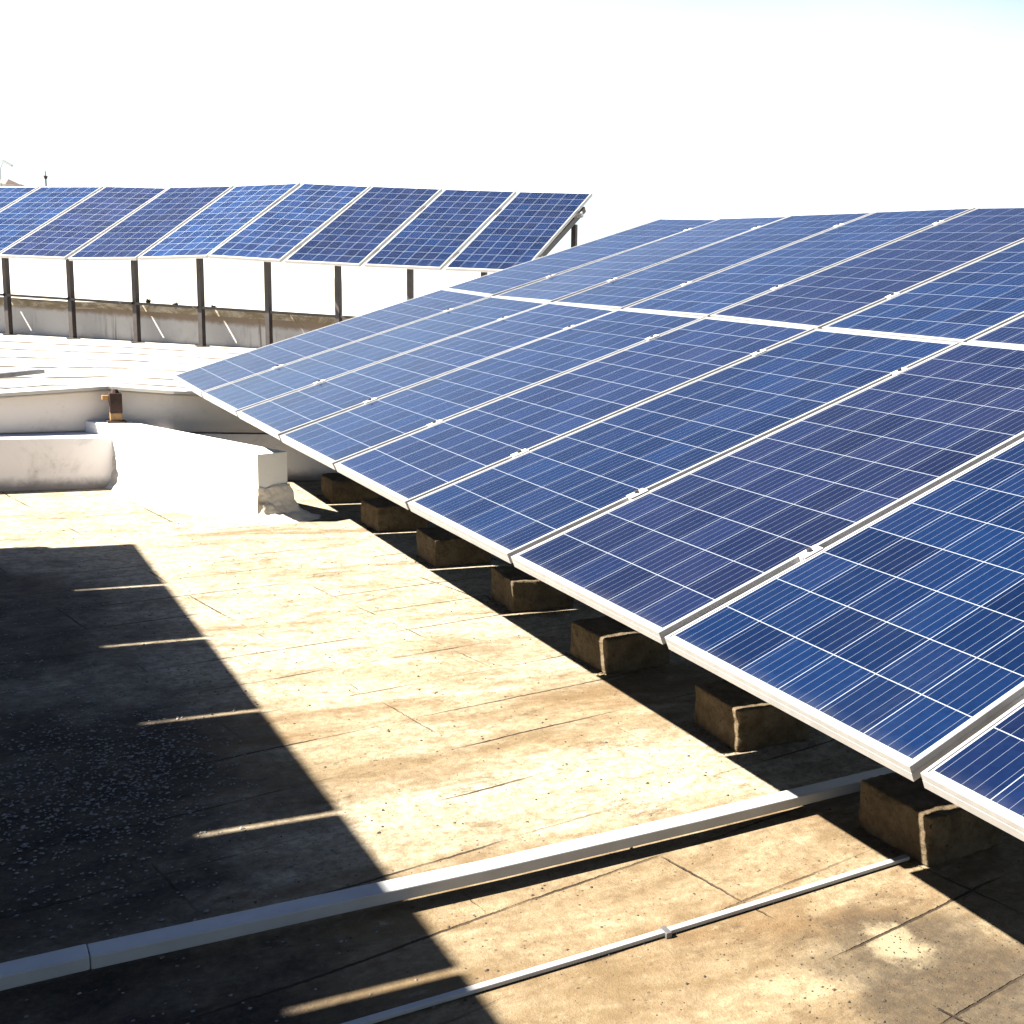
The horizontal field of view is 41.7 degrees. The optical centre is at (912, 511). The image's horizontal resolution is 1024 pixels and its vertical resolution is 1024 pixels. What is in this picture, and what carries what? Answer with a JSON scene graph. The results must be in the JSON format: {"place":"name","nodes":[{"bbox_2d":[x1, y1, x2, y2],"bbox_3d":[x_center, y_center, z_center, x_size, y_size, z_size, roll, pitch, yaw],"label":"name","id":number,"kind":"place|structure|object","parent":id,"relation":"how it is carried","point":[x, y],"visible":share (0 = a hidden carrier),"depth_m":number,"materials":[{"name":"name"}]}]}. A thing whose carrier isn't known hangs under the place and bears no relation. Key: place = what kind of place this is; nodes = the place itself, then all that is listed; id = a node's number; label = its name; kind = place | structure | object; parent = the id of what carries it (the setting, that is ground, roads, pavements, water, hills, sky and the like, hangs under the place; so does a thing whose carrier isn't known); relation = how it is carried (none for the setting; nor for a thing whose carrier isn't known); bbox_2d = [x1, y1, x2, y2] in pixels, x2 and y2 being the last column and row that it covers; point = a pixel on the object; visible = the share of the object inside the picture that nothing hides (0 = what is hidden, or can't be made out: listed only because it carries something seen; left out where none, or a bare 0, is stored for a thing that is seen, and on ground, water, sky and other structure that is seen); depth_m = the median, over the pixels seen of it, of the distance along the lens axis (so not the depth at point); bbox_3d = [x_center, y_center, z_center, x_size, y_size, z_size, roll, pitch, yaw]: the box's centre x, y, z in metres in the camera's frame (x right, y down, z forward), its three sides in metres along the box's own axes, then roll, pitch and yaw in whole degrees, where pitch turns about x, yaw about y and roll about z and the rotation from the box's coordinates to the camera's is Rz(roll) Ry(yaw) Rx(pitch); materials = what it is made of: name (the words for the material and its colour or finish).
{"place":"outdoors","nodes":[
{"label":"outdoors","id":0,"kind":"place"},
{"bbox_2d":[0,333,256,396],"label":"terrace","id":1,"kind":"structure","parent":0,"point":[74,365],"depth_m":11.65,"materials":[{"name":"white concrete"}]},
{"bbox_2d":[0,369,44,377],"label":"steel bar","id":2,"kind":"object","parent":1,"relation":"on","point":[21,373],"visible":1,"depth_m":8.54,"materials":[{"name":"grey metal"}]},
{"bbox_2d":[0,297,349,347],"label":"terrace wall","id":3,"kind":"structure","parent":1,"relation":"on","point":[159,324],"depth_m":15.46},
{"bbox_2d":[0,257,356,312],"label":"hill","id":4,"kind":"structure","parent":0,"point":[240,284],"depth_m":252.71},
{"bbox_2d":[0,160,12,186],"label":"street lamp","id":5,"kind":"object","parent":4,"relation":"on","point":[7,163],"visible":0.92,"depth_m":333.64,"materials":[{"name":"white metal"}]},
{"bbox_2d":[0,179,22,186],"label":"house","id":6,"kind":"structure","parent":4,"relation":"on","point":[7,183],"depth_m":338.63,"materials":[{"name":"tile"}]},
{"bbox_2d":[0,588,456,1023],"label":"gravel","id":7,"kind":"structure","parent":0,"point":[104,812],"depth_m":3.66,"materials":[{"name":"grey gravel"}]},
{"bbox_2d":[0,256,490,315],"bbox_3d":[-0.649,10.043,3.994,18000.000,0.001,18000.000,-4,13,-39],"label":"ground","id":8,"kind":"structure","parent":0,"point":[378,288],"depth_m":573.90,"materials":[{"name":"white"}]},
{"bbox_2d":[0,0,1023,265],"label":"sky","id":9,"kind":"structure","parent":0,"point":[655,110],"materials":[{"name":"white"}]},
{"bbox_2d":[868,204,978,211],"bbox_3d":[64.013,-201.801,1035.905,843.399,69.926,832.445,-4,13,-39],"label":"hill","id":10,"kind":"structure","parent":0,"point":[921,206],"depth_m":751.48,"materials":[{"name":"white"}]},
{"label":"building walls","id":11,"kind":"object","parent":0,"visible":0},
{"bbox_2d":[0,207,585,346],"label":"mounting frame","id":12,"kind":"object","parent":11,"relation":"on","point":[136,303],"visible":0.26,"depth_m":15.03,"materials":[{"name":"grey metal"}]},
{"bbox_2d":[0,187,39,210],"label":"solar panel","id":13,"kind":"object","parent":12,"relation":"attached to","point":[9,196],"visible":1,"depth_m":16.60,"materials":[{"name":"glass"}]},
{"bbox_2d":[0,186,102,252],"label":"solar panel","id":14,"kind":"object","parent":12,"relation":"attached to","point":[30,213],"visible":1,"depth_m":16.11,"materials":[{"name":"glass"}]},
{"bbox_2d":[0,186,168,259],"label":"solar panel","id":15,"kind":"object","parent":12,"relation":"attached to","point":[66,235],"visible":1,"depth_m":15.63,"materials":[{"name":"glass"}]},
{"bbox_2d":[68,186,233,260],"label":"solar panel","id":16,"kind":"object","parent":12,"relation":"attached to","point":[135,235],"visible":1,"depth_m":15.44,"materials":[{"name":"glass"}]},
{"bbox_2d":[138,183,299,259],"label":"solar panel","id":17,"kind":"object","parent":12,"relation":"attached to","point":[217,223],"visible":1,"depth_m":15.22,"materials":[{"name":"glass"}]},
{"bbox_2d":[208,183,370,262],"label":"solar panel","id":18,"kind":"object","parent":12,"relation":"attached to","point":[289,224],"visible":1,"depth_m":14.99,"materials":[{"name":"glass"}]},
{"bbox_2d":[285,186,441,266],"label":"solar panel","id":19,"kind":"object","parent":12,"relation":"attached to","point":[365,226],"visible":1,"depth_m":14.80,"materials":[{"name":"glass"}]},
{"bbox_2d":[364,189,515,270],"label":"solar panel","id":20,"kind":"object","parent":12,"relation":"attached to","point":[439,232],"visible":1,"depth_m":14.61,"materials":[{"name":"glass"}]},
{"bbox_2d":[445,191,591,272],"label":"solar panel","id":21,"kind":"object","parent":12,"relation":"attached to","point":[520,227],"visible":0.88,"depth_m":14.44,"materials":[{"name":"glass"}]},
{"bbox_2d":[0,481,1023,1023],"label":"flat roof","id":22,"kind":"structure","parent":11,"relation":"on","point":[318,757],"depth_m":3.65,"materials":[{"name":"beige concrete"}]},
{"bbox_2d":[0,384,338,491],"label":"parapet wall","id":23,"kind":"structure","parent":22,"relation":"on","point":[47,442],"depth_m":8.11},
{"bbox_2d":[85,420,320,523],"bbox_3d":[-4.621,-0.263,7.880,2.086,0.437,0.658,9,11,29],"label":"concrete upstand","id":24,"kind":"object","parent":22,"relation":"on","point":[175,471],"visible":0.91,"depth_m":7.63,"materials":[{"name":"white concrete"}]},
{"bbox_2d":[101,389,126,422],"bbox_3d":[-5.349,-0.711,8.241,0.130,0.222,0.100,-4,13,-39],"label":"rusty bracket","id":25,"kind":"object","parent":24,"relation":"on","point":[113,397],"visible":1,"depth_m":8.22,"materials":[{"name":"metal"}]},
{"bbox_2d":[321,473,378,502],"bbox_3d":[-3.803,-0.168,8.333,0.309,0.159,0.333,-3,12,-36],"label":"concrete block","id":26,"kind":"object","parent":22,"relation":"on","point":[338,488],"depth_m":8.19,"materials":[{"name":"brown concrete"}]},
{"bbox_2d":[361,498,428,531],"bbox_3d":[-3.180,0.009,7.563,0.312,0.160,0.334,-5,13,-40],"label":"concrete block","id":27,"kind":"object","parent":22,"relation":"on","point":[383,514],"depth_m":7.44,"materials":[{"name":"brown concrete"}]},
{"bbox_2d":[0,767,894,990],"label":"cable trunking","id":28,"kind":"object","parent":22,"relation":"on","point":[48,965],"visible":0.78,"depth_m":3.07,"materials":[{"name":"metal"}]},
{"bbox_2d":[416,527,490,566],"bbox_3d":[-2.534,0.186,6.800,0.310,0.161,0.336,-4,13,-38],"label":"concrete block","id":29,"kind":"object","parent":22,"relation":"on","point":[439,547],"depth_m":6.67,"materials":[{"name":"concrete"}]},
{"bbox_2d":[39,521,1022,1023],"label":"grit","id":30,"kind":"object","parent":22,"relation":"on","point":[609,853],"visible":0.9,"depth_m":3.44,"materials":[{"name":"brown gravel"}]},
{"bbox_2d":[491,566,573,612],"bbox_3d":[-1.863,0.366,6.032,0.309,0.161,0.334,-3,12,-36],"label":"concrete block","id":31,"kind":"object","parent":22,"relation":"on","point":[514,589],"depth_m":5.90,"materials":[{"name":"concrete"}]},
{"bbox_2d":[272,220,942,560],"bbox_3d":[-0.437,-0.470,5.742,3.169,2.087,10.176,-4,13,-39],"label":"mounting frame","id":32,"kind":"object","parent":22,"relation":"on","point":[808,552],"visible":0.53,"depth_m":5.46,"materials":[{"name":"metal"}]},
{"bbox_2d":[172,289,490,397],"bbox_3d":[-4.028,-1.217,8.588,1.956,0.036,0.980,-28,28,-32],"label":"solar panel","id":33,"kind":"object","parent":32,"relation":"attached to","point":[199,381],"visible":0.88,"depth_m":8.52,"materials":[{"name":"glass"}]},
{"bbox_2d":[202,296,547,416],"bbox_3d":[-3.389,-1.033,7.824,1.956,0.039,0.980,-28,27,-32],"label":"solar panel","id":34,"kind":"object","parent":32,"relation":"attached to","point":[234,398],"visible":0.88,"depth_m":7.74,"materials":[{"name":"glass"}]},
{"bbox_2d":[237,302,616,439],"bbox_3d":[-2.752,-0.856,7.058,1.956,0.037,0.980,-28,27,-32],"label":"solar panel","id":35,"kind":"object","parent":32,"relation":"attached to","point":[286,413],"visible":0.88,"depth_m":6.97,"materials":[{"name":"glass"}]},
{"bbox_2d":[280,309,703,469],"bbox_3d":[-2.118,-0.683,6.289,1.956,0.038,0.980,-29,27,-32],"label":"solar panel","id":36,"kind":"object","parent":32,"relation":"attached to","point":[331,441],"visible":0.88,"depth_m":6.19,"materials":[{"name":"glass"}]},
{"bbox_2d":[334,317,813,509],"bbox_3d":[-1.484,-0.511,5.521,1.956,0.036,0.980,-29,27,-32],"label":"solar panel","id":37,"kind":"object","parent":32,"relation":"attached to","point":[403,471],"visible":0.92,"depth_m":5.42,"materials":[{"name":"glass"}]},
{"bbox_2d":[445,219,717,295],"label":"solar panel","id":38,"kind":"object","parent":32,"relation":"attached to","point":[518,276],"visible":0.74,"depth_m":9.57,"materials":[{"name":"glass"}]},
{"bbox_2d":[496,216,788,302],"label":"solar panel","id":39,"kind":"object","parent":32,"relation":"attached to","point":[581,278],"visible":0.74,"depth_m":8.80,"materials":[{"name":"glass"}]},
{"bbox_2d":[408,329,958,563],"bbox_3d":[-0.849,-0.338,4.755,1.956,0.036,0.980,-29,27,-32],"label":"solar panel","id":40,"kind":"object","parent":32,"relation":"attached to","point":[506,510],"visible":0.88,"depth_m":4.63,"materials":[{"name":"glass"}]},
{"bbox_2d":[553,212,873,309],"bbox_3d":[-1.284,-1.666,8.096,1.956,0.038,0.980,-29,27,-32],"label":"solar panel","id":41,"kind":"object","parent":32,"relation":"attached to","point":[650,282],"visible":0.72,"depth_m":8.02,"materials":[{"name":"glass"}]},
{"bbox_2d":[511,342,1023,643],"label":"solar panel","id":42,"kind":"object","parent":32,"relation":"attached to","point":[659,563],"visible":0.92,"depth_m":3.80,"materials":[{"name":"glass"}]},
{"bbox_2d":[624,207,975,317],"bbox_3d":[-0.647,-1.501,7.322,1.956,0.037,0.980,-29,27,-31],"label":"solar panel","id":43,"kind":"object","parent":32,"relation":"attached to","point":[707,296],"visible":0.76,"depth_m":7.24,"materials":[{"name":"glass"}]},
{"bbox_2d":[665,438,1023,781],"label":"solar panel","id":44,"kind":"object","parent":32,"relation":"attached to","point":[893,640],"visible":1,"depth_m":2.89,"materials":[{"name":"glass"}]},
{"bbox_2d":[710,207,1023,329],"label":"solar panel","id":45,"kind":"object","parent":32,"relation":"attached to","point":[828,296],"visible":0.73,"depth_m":6.42,"materials":[{"name":"glass"}]},
{"bbox_2d":[822,240,1023,343],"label":"solar panel","id":46,"kind":"object","parent":32,"relation":"attached to","point":[972,300],"visible":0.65,"depth_m":5.52,"materials":[{"name":"glass"}]},
{"bbox_2d":[921,699,1023,840],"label":"solar panel","id":47,"kind":"object","parent":32,"relation":"attached to","point":[980,774],"visible":1,"depth_m":2.27,"materials":[{"name":"glass"}]},
{"bbox_2d":[967,315,1023,347],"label":"solar panel","id":48,"kind":"object","parent":32,"relation":"attached to","point":[1010,333],"visible":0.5,"depth_m":4.85,"materials":[{"name":"glass"}]},
{"bbox_2d":[570,616,669,673],"bbox_3d":[-1.238,0.552,5.215,0.306,0.160,0.335,-5,13,-42],"label":"concrete block","id":49,"kind":"object","parent":22,"relation":"on","point":[606,644],"depth_m":5.10,"materials":[{"name":"grey concrete"}]},
{"bbox_2d":[312,494,930,870],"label":"mortar crumbs","id":50,"kind":"object","parent":22,"relation":"on","point":[731,750],"visible":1,"depth_m":5.04,"materials":[{"name":"concrete"}]},
{"bbox_2d":[341,854,909,1023],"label":"conduit","id":51,"kind":"object","parent":22,"relation":"on","point":[666,932],"visible":1,"depth_m":2.96,"materials":[{"name":"metal"}]},
{"bbox_2d":[695,680,809,751],"bbox_3d":[-0.581,0.725,4.481,0.312,0.160,0.337,-4,12,-37],"label":"concrete block","id":52,"kind":"object","parent":22,"relation":"on","point":[734,717],"depth_m":4.36,"materials":[{"name":"grey concrete"}]},
{"bbox_2d":[859,772,1003,866],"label":"concrete block","id":53,"kind":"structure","parent":22,"relation":"on","point":[917,821],"depth_m":3.60,"materials":[{"name":"grey concrete"}]}
]}

